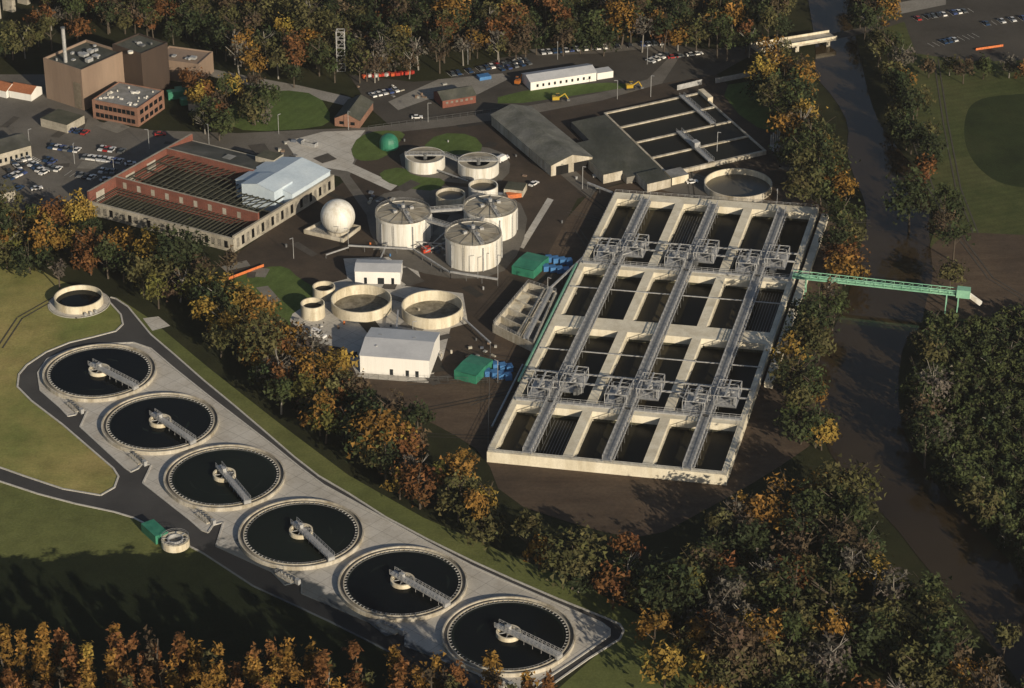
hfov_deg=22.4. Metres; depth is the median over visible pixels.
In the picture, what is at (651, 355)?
aeration tanks
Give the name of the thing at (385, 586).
clarifiers
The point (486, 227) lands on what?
tanks
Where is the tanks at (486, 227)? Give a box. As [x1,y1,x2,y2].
[48,133,771,552]
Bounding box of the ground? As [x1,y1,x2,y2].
[0,0,1023,687]
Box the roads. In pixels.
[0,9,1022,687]
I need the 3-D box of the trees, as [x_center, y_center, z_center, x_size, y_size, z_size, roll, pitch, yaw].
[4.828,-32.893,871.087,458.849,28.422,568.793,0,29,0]
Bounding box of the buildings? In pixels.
[0,26,612,543]
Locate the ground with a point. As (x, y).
(78, 574)
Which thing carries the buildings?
on the ground
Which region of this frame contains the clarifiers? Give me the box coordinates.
[42,344,575,687]
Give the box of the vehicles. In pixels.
[2,8,1023,357]
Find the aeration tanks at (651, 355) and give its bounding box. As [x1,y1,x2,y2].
[487,189,828,484]
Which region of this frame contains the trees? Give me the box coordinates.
[0,0,1023,687]
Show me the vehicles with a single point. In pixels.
(18, 164)

